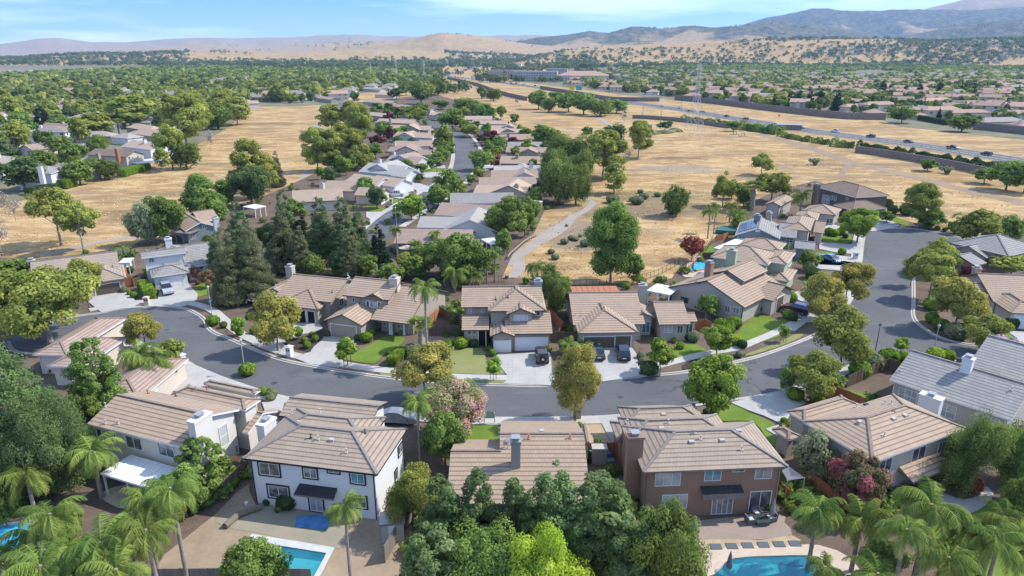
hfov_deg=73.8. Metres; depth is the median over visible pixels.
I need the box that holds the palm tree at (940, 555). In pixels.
[912,538,985,575]
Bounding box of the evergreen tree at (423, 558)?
[398,521,458,575]
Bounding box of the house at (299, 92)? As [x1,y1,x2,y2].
[283,89,306,100]
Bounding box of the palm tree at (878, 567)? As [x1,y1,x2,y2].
[842,546,897,575]
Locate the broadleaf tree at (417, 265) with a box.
[400,255,433,277]
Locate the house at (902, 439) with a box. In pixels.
[772,393,966,492]
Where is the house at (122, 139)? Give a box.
[110,133,143,144]
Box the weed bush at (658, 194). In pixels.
[654,192,661,196]
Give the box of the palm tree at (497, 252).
[487,246,503,282]
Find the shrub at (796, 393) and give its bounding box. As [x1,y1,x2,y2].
[786,387,804,400]
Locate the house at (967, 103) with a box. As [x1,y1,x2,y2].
[965,99,991,105]
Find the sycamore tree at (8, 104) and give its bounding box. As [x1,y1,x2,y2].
[0,96,23,112]
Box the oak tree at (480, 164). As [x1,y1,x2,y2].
[474,161,484,168]
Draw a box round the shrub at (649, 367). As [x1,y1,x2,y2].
[639,360,658,375]
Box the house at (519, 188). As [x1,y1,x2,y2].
[473,179,530,204]
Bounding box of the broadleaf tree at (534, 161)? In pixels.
[528,158,537,164]
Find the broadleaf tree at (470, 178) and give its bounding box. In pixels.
[466,174,475,183]
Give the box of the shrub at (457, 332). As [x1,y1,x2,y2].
[453,329,461,336]
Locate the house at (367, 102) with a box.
[363,99,398,105]
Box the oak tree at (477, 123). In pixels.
[471,120,480,129]
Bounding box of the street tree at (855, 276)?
[827,261,876,300]
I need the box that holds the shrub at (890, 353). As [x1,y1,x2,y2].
[877,347,900,360]
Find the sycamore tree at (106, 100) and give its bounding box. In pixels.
[102,98,110,107]
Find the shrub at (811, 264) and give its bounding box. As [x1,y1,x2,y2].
[802,261,816,269]
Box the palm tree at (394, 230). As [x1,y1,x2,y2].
[388,226,401,256]
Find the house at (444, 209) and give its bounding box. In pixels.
[434,202,493,216]
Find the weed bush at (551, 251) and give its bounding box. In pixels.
[547,249,554,253]
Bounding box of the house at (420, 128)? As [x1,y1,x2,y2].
[391,123,434,134]
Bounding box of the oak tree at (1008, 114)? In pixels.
[998,112,1017,117]
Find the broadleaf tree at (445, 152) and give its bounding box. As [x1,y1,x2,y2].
[438,147,450,161]
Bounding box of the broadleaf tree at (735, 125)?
[726,120,742,130]
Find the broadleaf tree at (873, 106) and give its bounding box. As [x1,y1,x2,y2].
[869,103,878,108]
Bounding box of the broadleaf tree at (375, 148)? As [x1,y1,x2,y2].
[368,142,383,158]
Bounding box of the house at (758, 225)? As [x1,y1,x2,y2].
[735,213,815,259]
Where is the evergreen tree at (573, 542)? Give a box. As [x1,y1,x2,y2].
[563,499,601,575]
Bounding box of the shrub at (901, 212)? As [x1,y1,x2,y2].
[898,203,909,215]
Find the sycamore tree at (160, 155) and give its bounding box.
[152,147,172,171]
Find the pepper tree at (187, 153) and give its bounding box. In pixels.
[168,139,201,168]
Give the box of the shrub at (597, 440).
[593,438,600,442]
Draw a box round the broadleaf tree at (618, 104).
[609,99,629,112]
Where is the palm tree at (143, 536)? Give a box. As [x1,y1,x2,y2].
[107,506,178,575]
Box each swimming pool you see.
[0,519,33,549]
[250,534,333,575]
[688,260,705,272]
[707,552,823,575]
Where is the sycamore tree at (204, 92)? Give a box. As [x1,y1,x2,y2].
[198,88,209,98]
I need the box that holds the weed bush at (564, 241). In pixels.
[560,238,568,243]
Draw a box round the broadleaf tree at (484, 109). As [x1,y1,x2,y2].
[473,102,496,117]
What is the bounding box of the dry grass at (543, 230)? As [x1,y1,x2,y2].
[0,128,1021,275]
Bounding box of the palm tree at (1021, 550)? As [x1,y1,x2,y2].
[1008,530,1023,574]
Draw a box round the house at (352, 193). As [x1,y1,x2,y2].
[319,180,390,204]
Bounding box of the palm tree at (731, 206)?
[723,201,739,222]
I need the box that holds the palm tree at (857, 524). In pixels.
[834,493,894,572]
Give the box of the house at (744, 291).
[668,259,794,322]
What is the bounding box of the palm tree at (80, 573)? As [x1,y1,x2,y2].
[44,561,91,575]
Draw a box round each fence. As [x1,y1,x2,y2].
[124,274,137,285]
[132,275,147,286]
[151,567,310,575]
[222,460,247,494]
[383,510,415,562]
[415,275,504,285]
[428,308,439,324]
[429,326,459,335]
[439,306,460,321]
[546,306,562,331]
[550,331,575,341]
[570,258,679,285]
[585,442,616,456]
[683,236,712,266]
[694,319,711,328]
[702,252,713,258]
[705,312,714,319]
[715,232,728,241]
[781,483,790,499]
[800,471,851,512]
[825,386,864,403]
[846,358,900,387]
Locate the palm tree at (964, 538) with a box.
[937,513,1009,575]
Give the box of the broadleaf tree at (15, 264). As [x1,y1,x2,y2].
[0,258,43,280]
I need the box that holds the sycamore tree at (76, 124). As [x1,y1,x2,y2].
[67,116,91,143]
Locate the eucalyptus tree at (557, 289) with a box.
[544,274,570,313]
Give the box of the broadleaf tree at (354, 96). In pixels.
[349,91,359,100]
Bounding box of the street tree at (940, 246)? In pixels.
[917,236,963,266]
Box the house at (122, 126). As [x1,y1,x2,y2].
[110,118,125,129]
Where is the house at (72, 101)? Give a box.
[54,98,86,104]
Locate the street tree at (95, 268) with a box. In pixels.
[61,258,102,307]
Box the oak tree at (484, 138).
[480,136,490,141]
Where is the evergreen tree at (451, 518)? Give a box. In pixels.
[449,504,479,564]
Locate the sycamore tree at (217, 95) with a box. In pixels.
[207,90,229,104]
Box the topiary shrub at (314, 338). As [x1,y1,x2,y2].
[311,334,318,341]
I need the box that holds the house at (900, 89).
[877,88,904,91]
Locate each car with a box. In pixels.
[159,280,173,294]
[383,407,416,425]
[427,204,438,210]
[534,346,548,362]
[590,344,605,359]
[615,344,630,360]
[780,301,810,315]
[820,253,842,262]
[980,151,992,155]
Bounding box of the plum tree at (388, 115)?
[383,111,393,118]
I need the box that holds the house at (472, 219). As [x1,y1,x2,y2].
[417,207,496,243]
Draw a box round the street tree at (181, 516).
[136,485,187,532]
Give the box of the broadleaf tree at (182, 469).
[160,462,209,516]
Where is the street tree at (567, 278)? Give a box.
[563,276,572,288]
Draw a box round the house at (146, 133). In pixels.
[129,128,159,141]
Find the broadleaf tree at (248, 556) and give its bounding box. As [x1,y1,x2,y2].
[217,535,293,575]
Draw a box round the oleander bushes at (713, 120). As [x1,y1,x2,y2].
[680,114,741,127]
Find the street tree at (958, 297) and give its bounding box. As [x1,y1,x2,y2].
[928,275,992,320]
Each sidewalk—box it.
[88,299,639,380]
[123,342,607,424]
[365,129,454,228]
[400,134,481,226]
[657,313,813,368]
[779,360,899,392]
[833,234,862,311]
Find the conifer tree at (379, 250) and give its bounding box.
[369,224,391,269]
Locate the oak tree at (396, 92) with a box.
[387,88,405,98]
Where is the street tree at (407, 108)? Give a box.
[405,106,410,112]
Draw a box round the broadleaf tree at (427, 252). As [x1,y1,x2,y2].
[421,238,444,273]
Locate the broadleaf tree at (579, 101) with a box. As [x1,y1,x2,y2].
[567,92,597,114]
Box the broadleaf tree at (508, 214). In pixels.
[483,195,527,234]
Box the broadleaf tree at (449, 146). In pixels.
[434,141,456,154]
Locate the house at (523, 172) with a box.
[491,168,538,180]
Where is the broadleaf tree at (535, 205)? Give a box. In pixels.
[521,196,540,217]
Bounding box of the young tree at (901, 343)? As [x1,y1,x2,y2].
[893,337,910,350]
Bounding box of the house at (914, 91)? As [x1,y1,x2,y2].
[902,89,925,93]
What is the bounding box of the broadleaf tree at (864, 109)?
[859,107,869,111]
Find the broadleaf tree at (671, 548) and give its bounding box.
[623,495,711,575]
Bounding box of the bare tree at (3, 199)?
[0,190,7,212]
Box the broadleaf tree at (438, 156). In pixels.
[425,151,445,165]
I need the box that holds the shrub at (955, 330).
[943,321,967,339]
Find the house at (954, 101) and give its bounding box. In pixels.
[939,100,965,103]
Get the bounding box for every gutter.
[8,341,959,416]
[52,228,975,386]
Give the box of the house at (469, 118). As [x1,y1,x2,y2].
[464,116,492,121]
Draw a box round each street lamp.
[207,285,212,314]
[239,338,243,363]
[875,323,881,350]
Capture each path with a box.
[38,234,172,255]
[296,171,310,181]
[502,215,571,277]
[508,197,595,265]
[571,118,612,130]
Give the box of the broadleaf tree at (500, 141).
[492,136,507,148]
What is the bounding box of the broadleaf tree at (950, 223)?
[946,221,957,233]
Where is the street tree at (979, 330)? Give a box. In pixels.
[961,313,1014,347]
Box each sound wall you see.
[447,77,526,100]
[540,86,659,100]
[632,115,728,127]
[675,95,886,119]
[855,146,985,171]
[973,122,1023,133]
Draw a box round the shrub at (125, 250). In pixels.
[121,247,130,256]
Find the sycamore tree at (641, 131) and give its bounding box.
[629,120,654,157]
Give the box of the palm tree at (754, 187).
[741,180,768,210]
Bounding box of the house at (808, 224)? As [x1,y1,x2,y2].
[765,210,825,246]
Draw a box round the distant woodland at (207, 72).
[0,63,1023,84]
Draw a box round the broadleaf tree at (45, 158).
[27,149,57,165]
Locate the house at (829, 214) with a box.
[804,204,841,224]
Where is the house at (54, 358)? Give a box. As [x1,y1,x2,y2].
[32,317,188,394]
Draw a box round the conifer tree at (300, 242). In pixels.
[289,226,310,273]
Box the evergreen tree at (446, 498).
[407,473,461,561]
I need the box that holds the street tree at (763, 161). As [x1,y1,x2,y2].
[749,152,773,172]
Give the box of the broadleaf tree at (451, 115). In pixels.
[436,107,465,128]
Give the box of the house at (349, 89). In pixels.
[339,87,356,96]
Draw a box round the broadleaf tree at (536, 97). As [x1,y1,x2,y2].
[526,90,547,108]
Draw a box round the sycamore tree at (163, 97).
[160,94,170,101]
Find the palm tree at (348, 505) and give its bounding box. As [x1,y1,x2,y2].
[323,488,365,575]
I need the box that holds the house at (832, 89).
[830,87,851,92]
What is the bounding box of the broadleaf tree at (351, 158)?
[330,152,356,166]
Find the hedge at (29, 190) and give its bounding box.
[23,183,60,194]
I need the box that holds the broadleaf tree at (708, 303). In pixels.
[695,294,720,313]
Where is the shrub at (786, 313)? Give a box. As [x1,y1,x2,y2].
[782,309,793,318]
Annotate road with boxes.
[9,228,978,416]
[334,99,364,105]
[361,117,475,243]
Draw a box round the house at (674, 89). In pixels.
[664,86,680,95]
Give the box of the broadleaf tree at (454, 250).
[432,232,490,281]
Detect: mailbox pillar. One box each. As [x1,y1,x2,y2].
[142,296,149,305]
[179,353,186,363]
[284,345,293,356]
[573,403,581,418]
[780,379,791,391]
[853,252,858,258]
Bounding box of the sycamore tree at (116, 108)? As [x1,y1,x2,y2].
[99,94,154,125]
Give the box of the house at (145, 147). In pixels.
[121,139,172,159]
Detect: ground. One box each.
[0,0,1023,283]
[0,65,369,205]
[0,94,1023,575]
[103,484,147,507]
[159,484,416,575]
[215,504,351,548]
[226,330,242,339]
[283,329,325,351]
[336,367,376,373]
[423,330,456,344]
[517,66,1023,139]
[581,424,611,442]
[682,354,745,368]
[689,515,791,539]
[697,535,799,549]
[938,478,992,515]
[944,484,981,498]
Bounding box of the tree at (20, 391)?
[0,342,100,516]
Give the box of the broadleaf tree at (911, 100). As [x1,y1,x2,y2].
[906,98,915,102]
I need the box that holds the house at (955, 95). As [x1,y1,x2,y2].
[952,93,974,99]
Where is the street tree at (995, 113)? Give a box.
[991,111,998,116]
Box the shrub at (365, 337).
[359,332,372,342]
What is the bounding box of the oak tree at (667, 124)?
[655,121,672,129]
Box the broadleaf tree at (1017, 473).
[991,427,1023,482]
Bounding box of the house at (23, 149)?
[18,142,52,158]
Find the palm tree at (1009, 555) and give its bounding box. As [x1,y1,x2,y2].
[952,520,1023,575]
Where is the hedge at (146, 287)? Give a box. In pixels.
[137,279,155,298]
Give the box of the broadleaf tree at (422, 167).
[415,163,428,171]
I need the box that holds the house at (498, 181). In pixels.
[478,177,536,185]
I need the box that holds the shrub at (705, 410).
[702,408,709,413]
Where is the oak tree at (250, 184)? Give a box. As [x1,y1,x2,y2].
[225,164,271,204]
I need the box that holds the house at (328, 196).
[292,188,342,211]
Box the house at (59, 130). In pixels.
[30,125,77,143]
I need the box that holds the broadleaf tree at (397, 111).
[390,107,405,116]
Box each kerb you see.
[7,340,961,406]
[50,227,974,385]
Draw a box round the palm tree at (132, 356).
[116,339,162,370]
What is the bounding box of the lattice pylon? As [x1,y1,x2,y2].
[682,63,704,137]
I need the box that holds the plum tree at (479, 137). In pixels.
[476,134,483,140]
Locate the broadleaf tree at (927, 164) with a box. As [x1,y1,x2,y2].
[919,159,939,170]
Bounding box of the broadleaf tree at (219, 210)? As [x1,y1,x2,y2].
[204,197,229,218]
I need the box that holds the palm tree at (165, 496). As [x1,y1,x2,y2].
[140,472,203,575]
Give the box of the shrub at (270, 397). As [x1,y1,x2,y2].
[265,394,275,400]
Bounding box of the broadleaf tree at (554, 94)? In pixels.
[548,92,562,99]
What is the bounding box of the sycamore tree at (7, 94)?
[0,88,11,96]
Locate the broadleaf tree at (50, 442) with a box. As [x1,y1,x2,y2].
[0,386,87,495]
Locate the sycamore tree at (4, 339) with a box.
[0,289,10,345]
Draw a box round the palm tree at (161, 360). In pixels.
[130,345,176,372]
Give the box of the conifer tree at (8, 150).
[0,133,21,156]
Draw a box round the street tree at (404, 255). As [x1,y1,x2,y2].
[396,251,410,265]
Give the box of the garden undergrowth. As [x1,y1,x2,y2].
[0,162,969,573]
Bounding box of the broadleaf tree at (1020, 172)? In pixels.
[1012,162,1023,192]
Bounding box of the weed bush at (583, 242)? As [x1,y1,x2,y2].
[580,239,589,246]
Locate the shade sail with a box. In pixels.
[782,466,804,497]
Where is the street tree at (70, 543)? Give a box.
[57,536,99,570]
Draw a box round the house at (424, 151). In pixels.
[387,142,433,156]
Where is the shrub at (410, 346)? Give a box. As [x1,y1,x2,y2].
[405,342,420,357]
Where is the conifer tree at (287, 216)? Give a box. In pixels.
[271,188,301,246]
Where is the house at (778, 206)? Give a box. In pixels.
[765,194,792,217]
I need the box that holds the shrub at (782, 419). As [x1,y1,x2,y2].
[780,417,787,422]
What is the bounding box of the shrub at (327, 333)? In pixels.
[324,331,330,336]
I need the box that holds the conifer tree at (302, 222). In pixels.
[293,213,312,250]
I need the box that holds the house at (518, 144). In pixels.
[507,141,541,146]
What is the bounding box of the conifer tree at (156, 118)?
[150,103,163,126]
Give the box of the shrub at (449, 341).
[443,339,453,348]
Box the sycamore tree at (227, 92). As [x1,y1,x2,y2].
[222,89,231,96]
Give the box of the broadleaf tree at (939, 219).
[913,209,948,228]
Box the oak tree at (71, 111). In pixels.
[60,107,77,116]
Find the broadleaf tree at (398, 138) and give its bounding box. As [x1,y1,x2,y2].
[394,136,402,141]
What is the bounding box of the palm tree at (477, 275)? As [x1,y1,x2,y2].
[462,267,485,285]
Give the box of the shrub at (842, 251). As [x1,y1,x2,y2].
[838,248,846,254]
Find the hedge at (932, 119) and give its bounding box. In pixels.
[917,115,948,124]
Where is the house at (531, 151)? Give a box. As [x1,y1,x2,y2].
[505,146,547,155]
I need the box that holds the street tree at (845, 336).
[811,304,875,369]
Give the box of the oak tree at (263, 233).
[253,223,274,247]
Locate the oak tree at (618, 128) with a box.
[602,124,626,141]
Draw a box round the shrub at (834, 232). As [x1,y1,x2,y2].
[830,229,838,236]
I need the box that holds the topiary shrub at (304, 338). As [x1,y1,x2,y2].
[301,336,307,342]
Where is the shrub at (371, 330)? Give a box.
[367,328,374,334]
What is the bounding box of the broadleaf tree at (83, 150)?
[72,144,89,158]
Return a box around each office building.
[488,70,525,75]
[512,71,557,81]
[546,68,567,73]
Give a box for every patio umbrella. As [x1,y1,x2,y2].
[398,245,413,251]
[726,551,731,573]
[770,498,775,515]
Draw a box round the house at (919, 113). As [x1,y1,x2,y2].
[905,111,928,119]
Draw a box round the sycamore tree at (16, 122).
[3,119,31,142]
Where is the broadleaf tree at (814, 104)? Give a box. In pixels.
[811,101,818,108]
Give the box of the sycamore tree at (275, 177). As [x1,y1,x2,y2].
[266,158,280,190]
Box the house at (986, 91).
[975,89,997,93]
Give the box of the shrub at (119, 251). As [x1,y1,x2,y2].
[111,247,122,254]
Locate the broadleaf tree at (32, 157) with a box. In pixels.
[11,155,42,163]
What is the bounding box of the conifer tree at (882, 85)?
[879,79,886,89]
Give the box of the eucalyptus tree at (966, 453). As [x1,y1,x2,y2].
[937,406,1020,502]
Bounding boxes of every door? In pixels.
[95,281,120,295]
[160,275,183,286]
[308,498,324,512]
[330,323,356,339]
[388,525,397,540]
[478,331,485,345]
[494,340,510,352]
[515,337,547,350]
[583,336,615,347]
[614,335,631,347]
[710,499,733,514]
[748,490,771,512]
[775,295,783,312]
[1013,314,1023,328]
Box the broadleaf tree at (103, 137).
[87,134,110,144]
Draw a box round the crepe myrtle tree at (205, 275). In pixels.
[198,268,214,287]
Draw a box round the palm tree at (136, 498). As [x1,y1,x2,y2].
[117,480,165,568]
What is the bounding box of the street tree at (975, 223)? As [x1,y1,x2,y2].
[949,208,1004,238]
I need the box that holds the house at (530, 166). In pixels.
[493,162,540,180]
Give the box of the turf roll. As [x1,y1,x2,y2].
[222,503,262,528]
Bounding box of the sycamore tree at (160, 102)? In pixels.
[149,96,162,109]
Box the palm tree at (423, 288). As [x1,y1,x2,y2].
[408,278,440,343]
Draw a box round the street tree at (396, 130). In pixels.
[393,127,402,133]
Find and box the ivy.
[856,139,1004,166]
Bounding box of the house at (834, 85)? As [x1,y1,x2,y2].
[819,84,838,87]
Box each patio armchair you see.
[744,513,755,524]
[750,505,762,514]
[765,512,778,522]
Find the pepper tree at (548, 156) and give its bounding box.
[539,147,567,171]
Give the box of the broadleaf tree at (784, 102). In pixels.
[781,100,787,105]
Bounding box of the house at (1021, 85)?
[989,84,1023,87]
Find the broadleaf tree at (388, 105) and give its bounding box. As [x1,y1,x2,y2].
[383,103,392,108]
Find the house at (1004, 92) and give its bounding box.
[999,89,1011,94]
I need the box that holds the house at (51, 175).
[20,166,65,189]
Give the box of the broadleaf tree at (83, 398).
[66,378,102,428]
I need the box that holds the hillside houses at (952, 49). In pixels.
[744,37,1023,65]
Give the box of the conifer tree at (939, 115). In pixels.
[936,107,941,117]
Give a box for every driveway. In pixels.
[89,292,141,312]
[147,283,197,306]
[173,363,240,391]
[252,323,322,353]
[262,396,289,411]
[294,336,353,367]
[366,205,393,219]
[390,192,409,198]
[412,182,429,191]
[420,172,441,177]
[434,164,445,168]
[483,164,492,170]
[496,352,551,385]
[522,418,559,420]
[589,347,639,382]
[599,414,619,442]
[732,391,805,423]
[766,425,778,435]
[779,308,818,331]
[795,290,808,303]
[816,259,853,270]
[819,241,860,253]
[819,255,854,264]
[825,218,899,233]
[1009,331,1023,337]
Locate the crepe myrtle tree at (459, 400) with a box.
[412,375,487,436]
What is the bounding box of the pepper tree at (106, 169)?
[94,159,120,179]
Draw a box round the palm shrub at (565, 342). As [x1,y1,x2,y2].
[557,335,578,353]
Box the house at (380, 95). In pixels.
[374,92,398,97]
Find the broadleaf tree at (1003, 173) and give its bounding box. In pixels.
[983,160,1022,189]
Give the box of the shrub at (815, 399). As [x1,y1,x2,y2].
[809,396,825,402]
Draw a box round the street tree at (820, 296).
[798,271,848,315]
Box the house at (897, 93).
[893,91,909,95]
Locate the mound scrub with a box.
[654,128,682,134]
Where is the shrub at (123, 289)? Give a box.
[120,286,127,292]
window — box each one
[96,428,102,437]
[125,435,142,450]
[157,442,174,457]
[189,233,195,239]
[218,422,229,448]
[234,444,238,453]
[257,462,281,477]
[266,483,289,498]
[302,467,318,480]
[326,470,340,474]
[339,297,343,306]
[348,494,368,509]
[349,473,365,485]
[370,302,376,307]
[394,467,397,482]
[397,441,402,458]
[467,331,475,334]
[514,315,527,320]
[642,321,649,332]
[654,472,680,486]
[661,494,687,508]
[664,326,672,332]
[677,325,682,333]
[680,296,688,303]
[688,323,692,331]
[704,471,721,480]
[724,305,730,313]
[732,307,739,313]
[754,469,771,478]
[786,237,792,242]
[822,194,829,203]
[826,218,832,223]
[878,457,892,471]
[898,387,917,404]
[910,445,926,461]
[937,440,946,453]
[940,403,956,419]
[975,411,1000,422]
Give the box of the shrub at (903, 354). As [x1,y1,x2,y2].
[899,351,908,360]
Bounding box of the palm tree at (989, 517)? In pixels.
[974,497,1023,575]
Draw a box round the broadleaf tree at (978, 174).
[969,167,998,183]
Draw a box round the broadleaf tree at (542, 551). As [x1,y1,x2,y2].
[506,520,594,575]
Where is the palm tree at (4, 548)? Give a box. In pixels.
[0,540,36,575]
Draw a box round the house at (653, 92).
[646,89,659,94]
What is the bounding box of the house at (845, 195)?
[811,181,889,216]
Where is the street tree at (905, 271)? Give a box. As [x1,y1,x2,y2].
[901,252,921,285]
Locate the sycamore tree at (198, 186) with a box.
[178,173,227,212]
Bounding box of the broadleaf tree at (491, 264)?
[476,258,493,273]
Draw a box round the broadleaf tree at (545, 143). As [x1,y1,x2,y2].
[539,141,551,147]
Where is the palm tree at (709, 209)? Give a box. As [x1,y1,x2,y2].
[701,205,718,238]
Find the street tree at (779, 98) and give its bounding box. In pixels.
[774,95,789,105]
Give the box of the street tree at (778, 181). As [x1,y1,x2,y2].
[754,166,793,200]
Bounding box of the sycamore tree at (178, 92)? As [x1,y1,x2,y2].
[174,89,184,96]
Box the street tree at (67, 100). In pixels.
[60,99,71,104]
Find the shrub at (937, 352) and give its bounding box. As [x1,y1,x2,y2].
[925,347,945,358]
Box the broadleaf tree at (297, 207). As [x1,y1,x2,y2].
[278,198,306,218]
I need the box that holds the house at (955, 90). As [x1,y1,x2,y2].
[949,89,962,92]
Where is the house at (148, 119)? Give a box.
[137,113,175,126]
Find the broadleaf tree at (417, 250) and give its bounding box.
[409,244,426,256]
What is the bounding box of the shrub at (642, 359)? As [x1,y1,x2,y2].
[639,357,645,362]
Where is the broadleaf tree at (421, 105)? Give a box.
[410,102,430,111]
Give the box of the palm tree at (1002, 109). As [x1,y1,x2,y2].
[999,107,1008,116]
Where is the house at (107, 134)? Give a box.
[76,130,117,142]
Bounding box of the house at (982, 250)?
[949,234,1023,274]
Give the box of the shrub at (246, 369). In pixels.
[238,362,256,375]
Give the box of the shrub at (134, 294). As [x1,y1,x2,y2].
[130,291,137,297]
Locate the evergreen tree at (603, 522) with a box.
[566,469,643,575]
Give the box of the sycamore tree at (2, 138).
[0,130,10,144]
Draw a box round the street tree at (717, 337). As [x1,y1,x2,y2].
[700,324,734,355]
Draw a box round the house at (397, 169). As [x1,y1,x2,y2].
[358,158,420,181]
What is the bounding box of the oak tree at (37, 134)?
[31,129,53,142]
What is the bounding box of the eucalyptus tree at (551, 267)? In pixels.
[541,260,562,296]
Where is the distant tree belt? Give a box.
[0,35,1023,94]
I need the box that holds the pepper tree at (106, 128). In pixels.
[97,124,114,132]
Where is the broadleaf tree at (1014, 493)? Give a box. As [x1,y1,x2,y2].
[998,477,1023,521]
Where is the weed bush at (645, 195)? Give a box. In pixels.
[639,193,648,198]
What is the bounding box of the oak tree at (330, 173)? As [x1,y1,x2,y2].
[321,167,336,180]
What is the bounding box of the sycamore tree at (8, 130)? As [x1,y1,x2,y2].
[0,124,29,147]
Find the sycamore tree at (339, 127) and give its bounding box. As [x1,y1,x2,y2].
[332,121,347,151]
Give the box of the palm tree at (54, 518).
[13,495,87,556]
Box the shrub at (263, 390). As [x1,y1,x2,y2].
[258,386,267,395]
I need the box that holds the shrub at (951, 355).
[944,349,956,360]
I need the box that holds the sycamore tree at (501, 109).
[496,105,506,116]
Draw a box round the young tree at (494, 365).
[485,356,501,381]
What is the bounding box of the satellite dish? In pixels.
[503,438,509,448]
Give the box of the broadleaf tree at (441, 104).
[431,100,449,108]
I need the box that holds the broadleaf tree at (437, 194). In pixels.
[426,183,449,204]
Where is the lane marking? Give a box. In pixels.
[473,66,1021,162]
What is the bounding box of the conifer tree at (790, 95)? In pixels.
[786,91,793,106]
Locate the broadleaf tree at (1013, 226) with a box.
[999,214,1023,239]
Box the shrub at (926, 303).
[922,298,938,309]
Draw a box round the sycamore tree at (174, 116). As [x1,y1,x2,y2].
[155,93,209,143]
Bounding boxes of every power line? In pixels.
[464,67,668,76]
[696,72,1011,95]
[701,76,1023,100]
[706,80,1020,104]
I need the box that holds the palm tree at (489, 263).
[482,249,494,282]
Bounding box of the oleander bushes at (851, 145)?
[829,136,855,148]
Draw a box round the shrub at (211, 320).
[205,315,220,325]
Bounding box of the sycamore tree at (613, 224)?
[583,200,642,282]
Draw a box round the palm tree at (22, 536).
[0,517,65,562]
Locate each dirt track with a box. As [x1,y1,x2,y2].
[754,134,1023,204]
[836,162,854,177]
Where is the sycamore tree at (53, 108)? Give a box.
[43,103,61,114]
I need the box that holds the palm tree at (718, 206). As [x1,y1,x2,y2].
[710,202,720,232]
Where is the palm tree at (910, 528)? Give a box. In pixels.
[874,514,936,575]
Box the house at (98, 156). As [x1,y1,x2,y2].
[80,153,111,161]
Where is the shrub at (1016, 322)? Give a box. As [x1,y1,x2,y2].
[1005,317,1020,327]
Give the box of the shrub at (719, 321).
[714,318,725,325]
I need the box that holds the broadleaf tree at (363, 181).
[356,176,374,189]
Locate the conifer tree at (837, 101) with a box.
[829,90,843,110]
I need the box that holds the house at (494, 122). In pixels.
[472,120,508,124]
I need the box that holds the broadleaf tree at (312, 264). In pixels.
[302,253,326,274]
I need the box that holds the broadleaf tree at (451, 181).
[432,168,465,200]
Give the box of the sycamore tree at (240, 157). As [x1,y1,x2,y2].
[228,138,272,198]
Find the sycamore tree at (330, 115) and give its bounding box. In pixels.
[314,103,344,128]
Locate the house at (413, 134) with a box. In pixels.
[393,130,434,140]
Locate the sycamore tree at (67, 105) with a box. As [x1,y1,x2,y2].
[62,102,71,109]
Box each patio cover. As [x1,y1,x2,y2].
[100,455,175,499]
[119,258,134,273]
[132,159,157,165]
[174,230,199,243]
[243,204,266,217]
[481,237,505,253]
[570,286,618,291]
[647,284,676,304]
[714,238,743,252]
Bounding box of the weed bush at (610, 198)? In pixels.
[606,194,619,202]
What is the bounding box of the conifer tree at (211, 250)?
[204,231,225,276]
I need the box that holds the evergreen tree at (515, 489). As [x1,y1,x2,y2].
[496,477,538,545]
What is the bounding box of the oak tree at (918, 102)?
[915,100,923,104]
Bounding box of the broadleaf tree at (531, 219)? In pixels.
[516,202,538,235]
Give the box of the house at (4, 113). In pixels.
[0,112,9,118]
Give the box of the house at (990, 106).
[968,100,999,111]
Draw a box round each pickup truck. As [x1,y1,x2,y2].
[389,190,404,196]
[946,145,959,148]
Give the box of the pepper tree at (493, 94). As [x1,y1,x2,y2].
[484,87,502,100]
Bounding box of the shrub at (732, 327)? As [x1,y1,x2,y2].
[724,324,734,333]
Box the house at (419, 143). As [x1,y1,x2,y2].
[395,140,437,153]
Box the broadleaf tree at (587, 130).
[581,126,592,135]
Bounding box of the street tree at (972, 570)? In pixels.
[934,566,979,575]
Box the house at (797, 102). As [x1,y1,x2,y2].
[790,97,809,108]
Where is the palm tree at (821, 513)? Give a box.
[787,488,846,569]
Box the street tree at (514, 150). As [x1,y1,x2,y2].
[510,145,521,155]
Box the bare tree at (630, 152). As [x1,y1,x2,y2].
[625,149,633,158]
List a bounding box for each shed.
[379,511,404,542]
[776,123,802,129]
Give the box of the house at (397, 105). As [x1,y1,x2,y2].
[383,103,412,109]
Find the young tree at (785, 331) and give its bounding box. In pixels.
[778,324,791,341]
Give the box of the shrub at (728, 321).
[725,319,735,327]
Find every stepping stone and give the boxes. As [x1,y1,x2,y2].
[709,543,722,549]
[725,543,738,548]
[741,542,753,547]
[757,542,769,547]
[772,541,785,546]
[788,540,801,545]
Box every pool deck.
[0,516,48,574]
[682,256,712,276]
[702,544,858,575]
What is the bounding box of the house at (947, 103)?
[941,101,964,105]
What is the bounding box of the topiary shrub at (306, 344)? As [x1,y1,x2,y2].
[302,340,310,348]
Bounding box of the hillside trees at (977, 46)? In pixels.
[732,36,1023,67]
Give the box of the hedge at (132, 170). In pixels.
[117,163,150,176]
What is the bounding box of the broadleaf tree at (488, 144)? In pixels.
[483,140,493,151]
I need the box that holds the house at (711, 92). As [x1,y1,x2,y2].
[705,89,723,97]
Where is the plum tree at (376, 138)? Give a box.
[369,135,386,143]
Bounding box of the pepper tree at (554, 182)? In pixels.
[538,157,583,204]
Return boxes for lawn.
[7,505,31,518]
[193,284,211,296]
[336,336,404,363]
[366,205,384,211]
[426,168,444,171]
[445,346,505,373]
[454,379,504,382]
[465,425,499,439]
[674,343,706,357]
[699,246,716,254]
[718,404,776,446]
[737,314,779,343]
[745,333,803,355]
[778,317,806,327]
[817,251,840,255]
[822,232,851,243]
[848,390,872,399]
[893,219,908,225]
[894,217,908,224]
[932,498,1023,575]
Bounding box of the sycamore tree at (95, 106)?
[88,103,103,111]
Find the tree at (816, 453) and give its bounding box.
[791,428,842,482]
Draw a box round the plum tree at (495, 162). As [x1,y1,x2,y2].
[490,160,499,165]
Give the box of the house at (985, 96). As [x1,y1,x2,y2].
[978,92,1001,99]
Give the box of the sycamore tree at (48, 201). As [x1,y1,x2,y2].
[22,187,78,245]
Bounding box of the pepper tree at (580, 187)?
[562,160,593,204]

